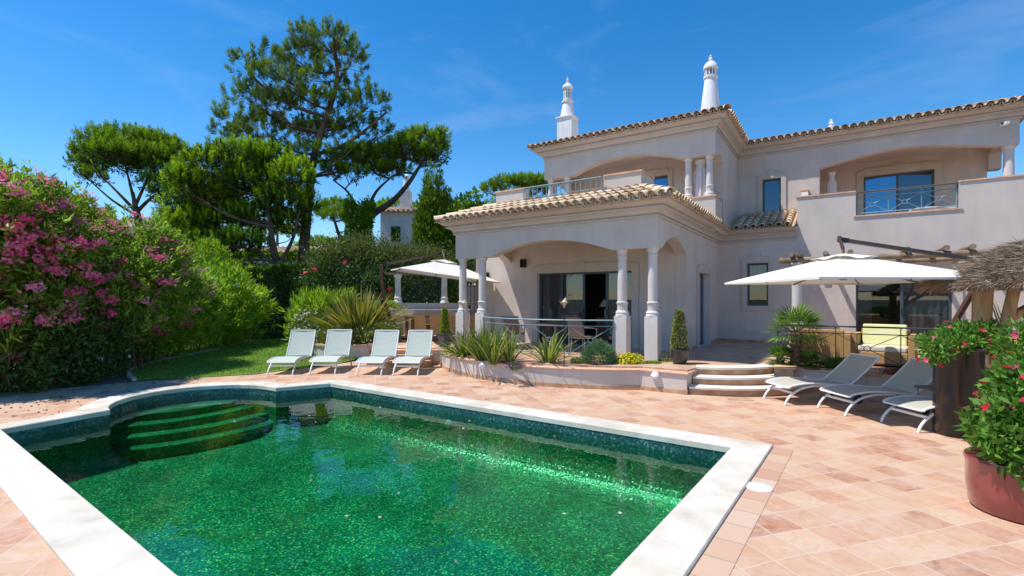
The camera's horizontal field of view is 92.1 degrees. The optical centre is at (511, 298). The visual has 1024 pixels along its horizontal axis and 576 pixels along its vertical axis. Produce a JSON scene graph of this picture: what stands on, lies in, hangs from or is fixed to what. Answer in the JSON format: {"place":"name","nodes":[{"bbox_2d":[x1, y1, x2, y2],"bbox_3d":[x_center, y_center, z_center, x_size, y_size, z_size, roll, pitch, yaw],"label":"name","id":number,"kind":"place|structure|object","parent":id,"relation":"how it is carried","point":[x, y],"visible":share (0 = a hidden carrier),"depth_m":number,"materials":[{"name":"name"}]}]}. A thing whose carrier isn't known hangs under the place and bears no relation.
{"place":"outdoors","nodes":[
{"label":"outdoors","id":0,"kind":"place"},
{"bbox_2d":[2,338,221,391],"bbox_3d":[-14.210,1.844,15.500,11.580,0.001,21.000,0,0,0],"label":"soil bed","id":1,"kind":"object","parent":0,"point":[119,379],"visible":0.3,"depth_m":10.98,"materials":[{"name":"brown soil"}]},
{"bbox_2d":[0,299,68,355],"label":"iris clump","id":2,"kind":"object","parent":1,"relation":"on","point":[7,347],"visible":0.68,"depth_m":9.46,"materials":[{"name":"green plant"}]},
{"bbox_2d":[0,153,131,387],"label":"pink oleander","id":3,"kind":"object","parent":1,"relation":"on","point":[51,240],"visible":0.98,"depth_m":9.93,"materials":[{"name":"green plant"}]},
{"bbox_2d":[0,296,139,395],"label":"shrub","id":4,"kind":"object","parent":1,"relation":"on","point":[83,361],"visible":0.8,"depth_m":10.29,"materials":[{"name":"green plant"}]},
{"bbox_2d":[62,306,169,373],"bbox_3d":[-10.608,1.053,13.253,2.119,1.831,3.174,0,0,-11],"label":"shrub","id":5,"kind":"object","parent":1,"relation":"on","point":[141,346],"visible":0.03,"depth_m":12.83,"materials":[{"name":"green plant"}]},
{"bbox_2d":[59,204,218,374],"bbox_3d":[-10.233,-0.307,12.745,3.945,4.500,4.539,0,0,0],"label":"pink oleander","id":6,"kind":"object","parent":1,"relation":"on","point":[154,270],"visible":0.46,"depth_m":12.48,"materials":[{"name":"green plant"}]},
{"bbox_2d":[151,254,243,359],"bbox_3d":[-11.064,0.199,16.172,3.702,3.619,4.964,0,0,0],"label":"green oleander","id":7,"kind":"object","parent":1,"relation":"on","point":[199,331],"visible":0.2,"depth_m":16.30,"materials":[{"name":"green plant"}]},
{"bbox_2d":[189,234,257,284],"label":"yellow shrub","id":8,"kind":"object","parent":1,"relation":"on","point":[203,248],"visible":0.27,"depth_m":21.27,"materials":[{"name":"green plant"}]},
{"bbox_2d":[55,321,357,388],"bbox_3d":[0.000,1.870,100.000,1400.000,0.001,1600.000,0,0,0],"label":"ground","id":9,"kind":"structure","parent":0,"point":[228,375],"depth_m":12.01,"materials":[{"name":"green plant"}]},
{"bbox_2d":[62,118,195,228],"bbox_3d":[-23.984,-4.835,31.191,9.396,13.384,6.259,0,0,38],"label":"stone pine","id":10,"kind":"object","parent":9,"relation":"on","point":[138,149],"visible":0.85,"depth_m":30.42,"materials":[{"name":"green plant"}]},
{"bbox_2d":[126,345,231,380],"bbox_3d":[-10.120,1.820,15.137,0.997,0.060,8.800,0,0,-16],"label":"stone edging","id":11,"kind":"object","parent":9,"relation":"on","point":[130,376],"visible":0.53,"depth_m":13.28,"materials":[{"name":"grey stone"}]},
{"bbox_2d":[148,133,323,335],"bbox_3d":[-14.138,-3.259,25.258,9.125,10.267,4.900,0,0,0],"label":"bushy pine","id":12,"kind":"object","parent":9,"relation":"on","point":[205,202],"visible":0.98,"depth_m":24.57,"materials":[{"name":"green plant"}]},
{"bbox_2d":[193,256,280,347],"bbox_3d":[-11.507,0.210,19.560,4.051,3.714,4.865,0,0,0],"label":"green oleander","id":13,"kind":"object","parent":9,"relation":"on","point":[251,304],"visible":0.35,"depth_m":18.81,"materials":[{"name":"green plant"}]},
{"bbox_2d":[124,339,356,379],"bbox_3d":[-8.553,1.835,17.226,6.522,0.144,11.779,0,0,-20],"label":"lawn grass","id":14,"kind":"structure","parent":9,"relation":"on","point":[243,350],"depth_m":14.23,"materials":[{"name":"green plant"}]},
{"bbox_2d":[246,220,299,245],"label":"distant pine","id":15,"kind":"object","parent":9,"relation":"on","point":[277,237],"visible":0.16,"depth_m":47.89,"materials":[{"name":"green plant"}]},
{"bbox_2d":[227,261,334,338],"bbox_3d":[-10.850,0.157,23.399,5.636,3.975,2.231,0,0,0],"label":"clipped hedge","id":16,"kind":"object","parent":9,"relation":"on","point":[273,274],"visible":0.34,"depth_m":22.67,"materials":[{"name":"green plant"}]},
{"bbox_2d":[204,13,395,296],"bbox_3d":[-11.320,-6.870,27.193,10.223,17.450,5.400,0,0,0],"label":"tall pine","id":17,"kind":"object","parent":9,"relation":"on","point":[301,91],"visible":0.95,"depth_m":26.55,"materials":[{"name":"green plant"}]},
{"bbox_2d":[192,247,413,328],"bbox_3d":[-12.996,-0.503,29.707,14.400,5.226,2.160,0,0,0],"label":"clipped hedge","id":18,"kind":"object","parent":9,"relation":"on","point":[292,255],"visible":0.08,"depth_m":29.09,"materials":[{"name":"green plant"}]},
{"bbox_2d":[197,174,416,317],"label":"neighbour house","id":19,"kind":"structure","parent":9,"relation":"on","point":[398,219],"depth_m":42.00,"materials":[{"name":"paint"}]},
{"bbox_2d":[391,226,399,241],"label":"window","id":20,"kind":"structure","parent":19,"relation":"in","point":[393,228],"depth_m":41.95,"materials":[{"name":"glass"}]},
{"bbox_2d":[288,307,330,355],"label":"buff flowered shrub","id":21,"kind":"object","parent":9,"relation":"on","point":[310,326],"visible":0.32,"depth_m":16.13,"materials":[{"name":"green plant"}]},
{"bbox_2d":[292,234,337,246],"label":"distant pine","id":22,"kind":"object","parent":9,"relation":"on","point":[312,239],"visible":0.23,"depth_m":49.35,"materials":[{"name":"green plant"}]},
{"bbox_2d":[276,285,362,344],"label":"strap shrub","id":23,"kind":"object","parent":9,"relation":"on","point":[315,298],"visible":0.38,"depth_m":18.35,"materials":[{"name":"green plant"}]},
{"bbox_2d":[312,193,358,242],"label":"young pine","id":24,"kind":"object","parent":9,"relation":"on","point":[331,213],"visible":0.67,"depth_m":35.46,"materials":[{"name":"green plant"}]},
{"bbox_2d":[312,342,369,358],"bbox_3d":[-5.150,1.635,16.500,2.920,0.430,2.920,0,0,0],"label":"round planter","id":25,"kind":"object","parent":9,"relation":"on","point":[358,351],"visible":0.21,"depth_m":15.21,"materials":[{"name":"paint"}]},
{"bbox_2d":[314,320,388,344],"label":"meadow perennials","id":26,"kind":"object","parent":25,"relation":"on","point":[365,335],"visible":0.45,"depth_m":15.51,"materials":[{"name":"green plant"}]},
{"bbox_2d":[294,286,421,340],"bbox_3d":[-5.064,0.448,16.768,4.589,2.029,4.265,0,0,0],"label":"flax plant","id":27,"kind":"object","parent":25,"relation":"in","point":[355,316],"visible":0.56,"depth_m":16.04,"materials":[{"name":"green plant"}]},
{"bbox_2d":[375,319,406,339],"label":"airy grass","id":28,"kind":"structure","parent":25,"relation":"on","point":[395,327],"depth_m":15.78,"materials":[{"name":"green plant"}]},
{"bbox_2d":[291,225,458,324],"bbox_3d":[-5.790,-0.717,22.073,8.232,5.255,3.181,0,0,0],"label":"hibiscus shrub","id":29,"kind":"object","parent":9,"relation":"on","point":[359,255],"visible":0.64,"depth_m":21.63,"materials":[{"name":"green plant"}]},
{"bbox_2d":[313,122,452,289],"bbox_3d":[-7.046,-4.069,27.962,7.674,11.924,3.804,0,0,0],"label":"leaning pine","id":30,"kind":"object","parent":9,"relation":"on","point":[395,149],"visible":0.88,"depth_m":27.69,"materials":[{"name":"green plant"}]},
{"bbox_2d":[340,192,376,248],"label":"ivy","id":31,"kind":"object","parent":30,"relation":"attached to","point":[365,209],"visible":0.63,"depth_m":27.45,"materials":[{"name":"green plant"}]},
{"bbox_2d":[376,195,416,206],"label":"distant pine","id":32,"kind":"object","parent":9,"relation":"on","point":[383,201],"visible":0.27,"depth_m":51.35,"materials":[{"name":"green plant"}]},
{"bbox_2d":[374,244,475,302],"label":"glossy shrub","id":33,"kind":"object","parent":9,"relation":"on","point":[453,285],"visible":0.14,"depth_m":21.23,"materials":[{"name":"green plant"}]},
{"bbox_2d":[410,159,473,302],"bbox_3d":[-3.386,-2.544,24.198,3.341,8.801,2.189,0,0,0],"label":"cypress tree","id":34,"kind":"object","parent":9,"relation":"on","point":[437,200],"visible":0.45,"depth_m":23.94,"materials":[{"name":"green plant"}]},
{"bbox_2d":[467,286,475,335],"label":"garden wall","id":35,"kind":"structure","parent":9,"relation":"on","point":[472,297],"depth_m":19.80,"materials":[{"name":"beige paint"}]},
{"bbox_2d":[452,186,533,284],"bbox_3d":[-0.321,-2.207,27.693,8.392,8.133,3.918,0,0,-18],"label":"broadleaf tree","id":36,"kind":"object","parent":9,"relation":"on","point":[465,203],"visible":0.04,"depth_m":27.04,"materials":[{"name":"green plant"}]},
{"bbox_2d":[479,170,563,198],"bbox_3d":[0.730,-3.435,33.998,6.390,10.575,4.069,0,0,0],"label":"background pine","id":37,"kind":"object","parent":9,"relation":"on","point":[522,179],"visible":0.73,"depth_m":33.45,"materials":[{"name":"green plant"}]},
{"bbox_2d":[0,361,1023,575],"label":"paving","id":38,"kind":"structure","parent":0,"point":[860,489],"depth_m":5.28,"materials":[{"name":"tile"}]},
{"bbox_2d":[0,381,188,417],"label":"fallen petals","id":39,"kind":"object","parent":38,"relation":"on","point":[69,398],"visible":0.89,"depth_m":9.23,"materials":[{"name":"pink plant"}]},
{"bbox_2d":[267,330,315,374],"bbox_3d":[-5.658,1.353,12.728,0.676,1.008,1.614,0,0,-3],"label":"sun lounger","id":40,"kind":"object","parent":38,"relation":"on","point":[301,342],"visible":0.91,"depth_m":13.25,"materials":[{"name":"white"}]},
{"bbox_2d":[309,329,351,373],"bbox_3d":[-4.701,1.353,12.877,0.676,1.008,1.614,0,0,-4],"label":"sun lounger","id":41,"kind":"object","parent":38,"relation":"on","point":[338,341],"visible":1,"depth_m":13.41,"materials":[{"name":"white fabric"}]},
{"bbox_2d":[356,330,399,374],"bbox_3d":[-3.425,1.353,12.679,0.676,1.008,1.614,0,0,2],"label":"sun lounger","id":42,"kind":"object","parent":38,"relation":"on","point":[385,342],"visible":0.94,"depth_m":13.20,"materials":[{"name":"white metal"}]},
{"bbox_2d":[0,379,772,575],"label":"swimming pool","id":43,"kind":"structure","parent":38,"relation":"in","point":[100,487],"depth_m":6.67,"materials":[{"name":"green liquid"}]},
{"bbox_2d":[367,345,438,366],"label":"steps","id":44,"kind":"structure","parent":38,"relation":"on","point":[426,363],"depth_m":13.39,"materials":[{"name":"brick"}]},
{"bbox_2d":[392,330,432,375],"bbox_3d":[-2.522,1.353,12.648,0.676,1.008,1.614,0,0,3],"label":"sun lounger","id":45,"kind":"object","parent":38,"relation":"on","point":[419,342],"visible":1,"depth_m":13.18,"materials":[{"name":"white metal"}]},
{"bbox_2d":[396,349,441,364],"bbox_3d":[-2.519,1.640,14.125,1.779,0.420,0.699,0,0,-4],"label":"side planter","id":46,"kind":"object","parent":38,"relation":"on","point":[437,359],"visible":0.06,"depth_m":13.87,"materials":[{"name":"paint"}]},
{"bbox_2d":[439,350,695,394],"bbox_3d":[0.586,1.640,11.354,6.750,0.420,1.739,0,0,34],"label":"curved planter","id":47,"kind":"object","parent":38,"relation":"on","point":[665,381],"visible":0.91,"depth_m":10.17,"materials":[{"name":"paint"}]},
{"bbox_2d":[430,327,477,359],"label":"strap plant","id":48,"kind":"object","parent":47,"relation":"on","point":[460,352],"visible":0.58,"depth_m":12.10,"materials":[{"name":"green plant"}]},
{"bbox_2d":[449,318,510,360],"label":"strap plant","id":49,"kind":"object","parent":47,"relation":"on","point":[477,353],"visible":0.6,"depth_m":11.32,"materials":[{"name":"green plant"}]},
{"bbox_2d":[468,324,523,364],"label":"strap plant","id":50,"kind":"object","parent":47,"relation":"on","point":[494,359],"visible":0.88,"depth_m":10.87,"materials":[{"name":"green plant"}]},
{"bbox_2d":[470,327,537,362],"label":"strap plant","id":51,"kind":"object","parent":47,"relation":"on","point":[507,355],"visible":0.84,"depth_m":10.88,"materials":[{"name":"green plant"}]},
{"bbox_2d":[505,361,525,370],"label":"purple flowers","id":52,"kind":"object","parent":47,"relation":"on","point":[511,365],"visible":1,"depth_m":10.36,"materials":[{"name":"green plant"}]},
{"bbox_2d":[512,326,579,362],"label":"strap plant","id":53,"kind":"object","parent":47,"relation":"on","point":[551,352],"visible":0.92,"depth_m":10.76,"materials":[{"name":"green plant"}]},
{"bbox_2d":[579,338,617,364],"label":"lavender bush","id":54,"kind":"object","parent":47,"relation":"in","point":[605,349],"visible":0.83,"depth_m":10.57,"materials":[{"name":"green plant"}]},
{"bbox_2d":[613,352,645,364],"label":"yellow flowers","id":55,"kind":"object","parent":47,"relation":"on","point":[630,358],"visible":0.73,"depth_m":10.58,"materials":[{"name":"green plant"}]},
{"bbox_2d":[688,447,792,575],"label":"paving border","id":56,"kind":"object","parent":38,"relation":"on","point":[721,549],"visible":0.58,"depth_m":4.03,"materials":[{"name":"tile"}]},
{"bbox_2d":[746,482,772,491],"bbox_3d":[2.413,1.838,4.820,0.250,0.012,0.250,0,0,0],"label":"skimmer lid","id":57,"kind":"object","parent":56,"relation":"on","point":[758,487],"visible":0.98,"depth_m":4.79,"materials":[{"name":"white plastic"}]},
{"bbox_2d":[689,364,815,395],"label":"curved steps","id":58,"kind":"structure","parent":38,"relation":"on","point":[731,380],"depth_m":9.69,"materials":[{"name":"stone"}]},
{"bbox_2d":[763,353,879,405],"bbox_3d":[5.582,1.442,8.946,1.808,0.830,0.692,0,0,-6],"label":"sun lounger","id":59,"kind":"object","parent":38,"relation":"on","point":[851,368],"visible":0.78,"depth_m":8.96,"materials":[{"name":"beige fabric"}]},
{"bbox_2d":[784,362,931,396],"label":"wall","id":60,"kind":"structure","parent":38,"relation":"on","point":[876,379],"depth_m":9.47,"materials":[{"name":"paint"}]},
{"bbox_2d":[817,358,932,415],"bbox_3d":[6.102,1.442,8.166,1.808,0.830,0.692,0,0,-6],"label":"sun lounger","id":61,"kind":"object","parent":38,"relation":"on","point":[909,374],"visible":0.83,"depth_m":8.20,"materials":[{"name":"grey fabric"}]},
{"bbox_2d":[880,367,997,432],"bbox_3d":[6.442,1.442,7.186,1.808,0.830,0.692,0,0,-6],"label":"sun lounger","id":62,"kind":"object","parent":38,"relation":"on","point":[919,403],"visible":0.35,"depth_m":7.18,"materials":[{"name":"white fabric"}]},
{"bbox_2d":[932,347,986,438],"bbox_3d":[6.080,1.251,6.720,0.560,1.190,0.560,0,0,0],"label":"tall pot","id":63,"kind":"object","parent":38,"relation":"on","point":[954,385],"visible":0.52,"depth_m":6.54,"materials":[{"name":"ceramic"}]},
{"bbox_2d":[911,318,991,367],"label":"flowering vine","id":64,"kind":"object","parent":63,"relation":"in","point":[945,341],"visible":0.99,"depth_m":6.48,"materials":[{"name":"green plant"}]},
{"bbox_2d":[969,316,1008,359],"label":"flowering vine","id":65,"kind":"object","parent":64,"relation":"attached to","point":[991,322],"visible":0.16,"depth_m":6.85,"materials":[{"name":"green plant"}]},
{"bbox_2d":[980,310,1023,369],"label":"flowering vine","id":66,"kind":"object","parent":63,"relation":"attached to","point":[1010,348],"visible":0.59,"depth_m":5.96,"materials":[{"name":"green plant"}]},
{"bbox_2d":[911,235,1023,391],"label":"thatched shelter","id":67,"kind":"object","parent":38,"relation":"on","point":[984,277],"visible":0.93,"depth_m":7.12,"materials":[{"name":"beige wicker"}]},
{"bbox_2d":[962,447,1023,524],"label":"red pot","id":68,"kind":"object","parent":38,"relation":"on","point":[990,491],"visible":0.66,"depth_m":4.17,"materials":[{"name":"ceramic"}]},
{"bbox_2d":[953,355,1023,490],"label":"flowering vine","id":69,"kind":"object","parent":68,"relation":"in","point":[997,417],"visible":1,"depth_m":4.15,"materials":[{"name":"green plant"}]},
{"bbox_2d":[0,0,1023,261],"label":"sky","id":70,"kind":"structure","parent":0,"point":[494,73],"materials":[{"name":"blue"}]},
{"bbox_2d":[352,335,921,375],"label":"terrace","id":71,"kind":"structure","parent":0,"point":[731,353],"depth_m":11.74,"materials":[{"name":"beige stone"}]},
{"bbox_2d":[370,300,407,321],"bbox_3d":[-4.662,0.756,18.024,1.717,1.399,1.468,0,0,-29],"label":"cycad","id":72,"kind":"object","parent":71,"relation":"on","point":[394,306],"visible":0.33,"depth_m":17.99,"materials":[{"name":"green plant"}]},
{"bbox_2d":[414,315,428,329],"bbox_3d":[-3.002,0.969,16.387,0.372,0.861,0.635,0,0,2],"label":"dining chair","id":73,"kind":"object","parent":71,"relation":"on","point":[420,322],"visible":0.61,"depth_m":16.16,"materials":[{"name":"orange wicker"}]},
{"bbox_2d":[385,272,469,334],"bbox_3d":[-3.450,0.175,19.733,3.600,2.450,1.266,0,0,0],"label":"outdoor kitchen","id":74,"kind":"object","parent":71,"relation":"on","point":[420,308],"visible":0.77,"depth_m":19.82,"materials":[{"name":"paint"}]},
{"bbox_2d":[429,315,440,339],"bbox_3d":[-2.500,0.969,16.358,0.372,0.861,0.635,0,0,0],"label":"dining chair","id":75,"kind":"object","parent":71,"relation":"on","point":[435,321],"visible":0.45,"depth_m":16.14,"materials":[{"name":"orange wicker"}]},
{"bbox_2d":[404,315,472,337],"bbox_3d":[-2.520,1.003,17.300,2.300,0.790,0.900,0,0,4],"label":"dining table","id":76,"kind":"object","parent":71,"relation":"on","point":[407,325],"visible":0.4,"depth_m":16.95,"materials":[{"name":"orange wood"}]},
{"bbox_2d":[379,251,499,339],"bbox_3d":[-2.599,-0.123,16.729,3.652,3.054,3.199,0,0,-18],"label":"cantilever parasol","id":77,"kind":"object","parent":71,"relation":"on","point":[443,268],"visible":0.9,"depth_m":16.27,"materials":[{"name":"white fabric"}]},
{"bbox_2d":[436,332,452,346],"bbox_3d":[-1.920,1.185,14.100,0.339,0.420,0.339,0,0,45],"label":"square pot","id":78,"kind":"object","parent":71,"relation":"on","point":[444,338],"visible":0.75,"depth_m":14.00,"materials":[{"name":"grey"}]},
{"bbox_2d":[440,308,450,332],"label":"topiary","id":79,"kind":"object","parent":78,"relation":"in","point":[444,321],"visible":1,"depth_m":14.04,"materials":[{"name":"green plant"}]},
{"bbox_2d":[445,315,455,334],"bbox_3d":[-1.998,0.969,16.317,0.372,0.861,0.635,0,0,-2],"label":"dining chair","id":80,"kind":"object","parent":71,"relation":"on","point":[452,322],"visible":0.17,"depth_m":16.10,"materials":[{"name":"orange wicker"}]},
{"bbox_2d":[501,316,524,348],"bbox_3d":[0.031,0.938,13.719,0.508,0.921,0.635,0,0,19],"label":"armchair","id":81,"kind":"object","parent":71,"relation":"on","point":[507,322],"visible":0.65,"depth_m":13.50,"materials":[{"name":"wicker"}]},
{"bbox_2d":[483,317,613,356],"bbox_3d":[0.634,0.942,12.372,3.841,0.897,0.603,0,0,34],"label":"bowed railing","id":82,"kind":"object","parent":71,"relation":"on","point":[568,320],"visible":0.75,"depth_m":11.82,"materials":[{"name":"grey metal"}]},
{"bbox_2d":[533,323,567,350],"bbox_3d":[1.077,1.038,13.335,1.000,0.720,1.000,0,0,34],"label":"veranda table","id":83,"kind":"object","parent":71,"relation":"on","point":[551,331],"visible":0.55,"depth_m":13.30,"materials":[{"name":"wood"}]},
{"bbox_2d":[554,315,577,348],"bbox_3d":[1.551,0.938,14.055,0.508,0.921,0.635,0,0,29],"label":"armchair","id":84,"kind":"object","parent":71,"relation":"on","point":[568,316],"visible":0.31,"depth_m":14.24,"materials":[{"name":"wicker"}]},
{"bbox_2d":[566,318,596,351],"bbox_3d":[1.765,0.938,12.502,0.635,0.921,0.508,0,0,-41],"label":"armchair","id":85,"kind":"object","parent":71,"relation":"on","point":[573,333],"visible":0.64,"depth_m":12.35,"materials":[{"name":"wicker"}]},
{"bbox_2d":[668,348,689,363],"bbox_3d":[3.600,1.240,10.629,0.450,0.310,0.450,0,0,0],"label":"round pot","id":86,"kind":"object","parent":71,"relation":"on","point":[677,356],"visible":0.92,"depth_m":10.47,"materials":[{"name":"stone"}]},
{"bbox_2d":[669,309,689,349],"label":"topiary","id":87,"kind":"object","parent":86,"relation":"in","point":[679,323],"visible":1,"depth_m":10.55,"materials":[{"name":"green plant"}]},
{"bbox_2d":[434,55,1023,360],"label":"villa","id":88,"kind":"object","parent":71,"relation":"on","point":[644,229],"visible":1,"depth_m":14.92,"materials":[{"name":"paint"}]},
{"bbox_2d":[539,271,630,346],"bbox_3d":[2.192,0.304,14.850,3.070,2.188,0.199,0,0,34],"label":"sliding door","id":89,"kind":"structure","parent":88,"relation":"in","point":[557,287],"depth_m":15.18,"materials":[{"name":"glass"}]},
{"bbox_2d":[595,317,605,340],"bbox_3d":[3.172,0.945,15.303,1.060,0.710,0.500,0,0,34],"label":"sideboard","id":90,"kind":"object","parent":88,"relation":"on","point":[600,330],"visible":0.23,"depth_m":15.29,"materials":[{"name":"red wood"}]},
{"bbox_2d":[654,175,667,186],"bbox_3d":[5.012,-3.475,17.987,1.620,1.730,0.650,0,0,34],"label":"upper glass door","id":91,"kind":"structure","parent":88,"relation":"in","point":[662,180],"depth_m":17.43,"materials":[{"name":"glass"}]},
{"bbox_2d":[699,274,702,344],"bbox_3d":[5.310,0.324,14.837,0.550,2.188,1.340,0,0,34],"label":"glass door","id":92,"kind":"structure","parent":88,"relation":"in","point":[700,275],"depth_m":15.07,"materials":[{"name":"glass"}]},
{"bbox_2d":[747,263,767,305],"bbox_3d":[8.072,-0.450,16.103,0.660,1.420,0.550,0,0,34],"label":"window","id":93,"kind":"structure","parent":88,"relation":"in","point":[757,295],"depth_m":16.31,"materials":[{"name":"glass"}]},
{"bbox_2d":[763,178,780,212],"bbox_3d":[9.251,-3.590,17.492,0.620,1.220,0.550,0,0,34],"label":"window","id":94,"kind":"structure","parent":88,"relation":"in","point":[772,187],"depth_m":17.28,"materials":[{"name":"glass"}]},
{"bbox_2d":[864,170,933,214],"bbox_3d":[13.461,-3.275,17.280,1.950,2.070,0.850,0,0,34],"label":"balcony glass door","id":95,"kind":"structure","parent":88,"relation":"in","point":[919,178],"depth_m":16.92,"materials":[{"name":"glass"}]},
{"bbox_2d":[856,283,951,348],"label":"terrace glass door","id":96,"kind":"structure","parent":88,"relation":"in","point":[897,304],"depth_m":13.96,"materials":[{"name":"glass"}]},
{"bbox_2d":[763,343,802,367],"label":"fan palm","id":97,"kind":"object","parent":71,"relation":"on","point":[779,352],"visible":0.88,"depth_m":10.37,"materials":[{"name":"green plant"}]},
{"bbox_2d":[762,301,836,365],"bbox_3d":[5.947,0.718,10.298,1.453,1.444,1.384,0,0,0],"label":"fan palm","id":98,"kind":"object","parent":71,"relation":"on","point":[795,337],"visible":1,"depth_m":10.19,"materials":[{"name":"green plant"}]},
{"bbox_2d":[794,348,823,369],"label":"fan palm","id":99,"kind":"object","parent":71,"relation":"on","point":[810,356],"visible":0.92,"depth_m":10.06,"materials":[{"name":"green plant"}]},
{"bbox_2d":[800,329,851,361],"bbox_3d":[6.854,1.008,10.912,1.080,0.700,0.820,0,0,36],"label":"wicker armchair","id":100,"kind":"object","parent":71,"relation":"on","point":[843,347],"visible":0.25,"depth_m":10.48,"materials":[{"name":"beige wicker"}]},
{"bbox_2d":[819,356,844,369],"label":"shrub","id":101,"kind":"object","parent":71,"relation":"on","point":[830,363],"visible":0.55,"depth_m":9.91,"materials":[{"name":"green plant"}]},
{"bbox_2d":[725,236,972,327],"bbox_3d":[6.790,0.151,8.613,4.945,2.497,2.841,0,0,-3],"label":"cantilever parasol","id":102,"kind":"object","parent":71,"relation":"on","point":[842,268],"visible":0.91,"depth_m":8.26,"materials":[{"name":"white fabric"}]},
{"bbox_2d":[851,324,917,365],"bbox_3d":[7.837,0.952,10.400,1.080,0.813,0.820,0,0,42],"label":"wicker armchair","id":103,"kind":"object","parent":71,"relation":"on","point":[890,349],"visible":0.67,"depth_m":10.30,"materials":[{"name":"beige fabric"}]},
{"bbox_2d":[873,367,901,374],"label":"red leaf groundcover","id":104,"kind":"object","parent":71,"relation":"on","point":[888,372],"visible":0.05,"depth_m":9.27,"materials":[{"name":"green plant"}]},
{"bbox_2d":[780,242,1012,329],"bbox_3d":[10.735,0.077,12.297,6.983,2.646,2.572,0,0,34],"label":"pergola","id":105,"kind":"object","parent":71,"relation":"on","point":[798,258],"visible":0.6,"depth_m":12.94,"materials":[{"name":"paint"}]},
{"bbox_2d":[776,324,1023,368],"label":"terrace railing","id":106,"kind":"object","parent":71,"relation":"on","point":[835,333],"visible":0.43,"depth_m":9.83,"materials":[{"name":"grey paint"}]},
{"bbox_2d":[894,303,1023,366],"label":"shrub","id":107,"kind":"object","parent":71,"relation":"on","point":[998,323],"visible":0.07,"depth_m":8.55,"materials":[{"name":"green plant"}]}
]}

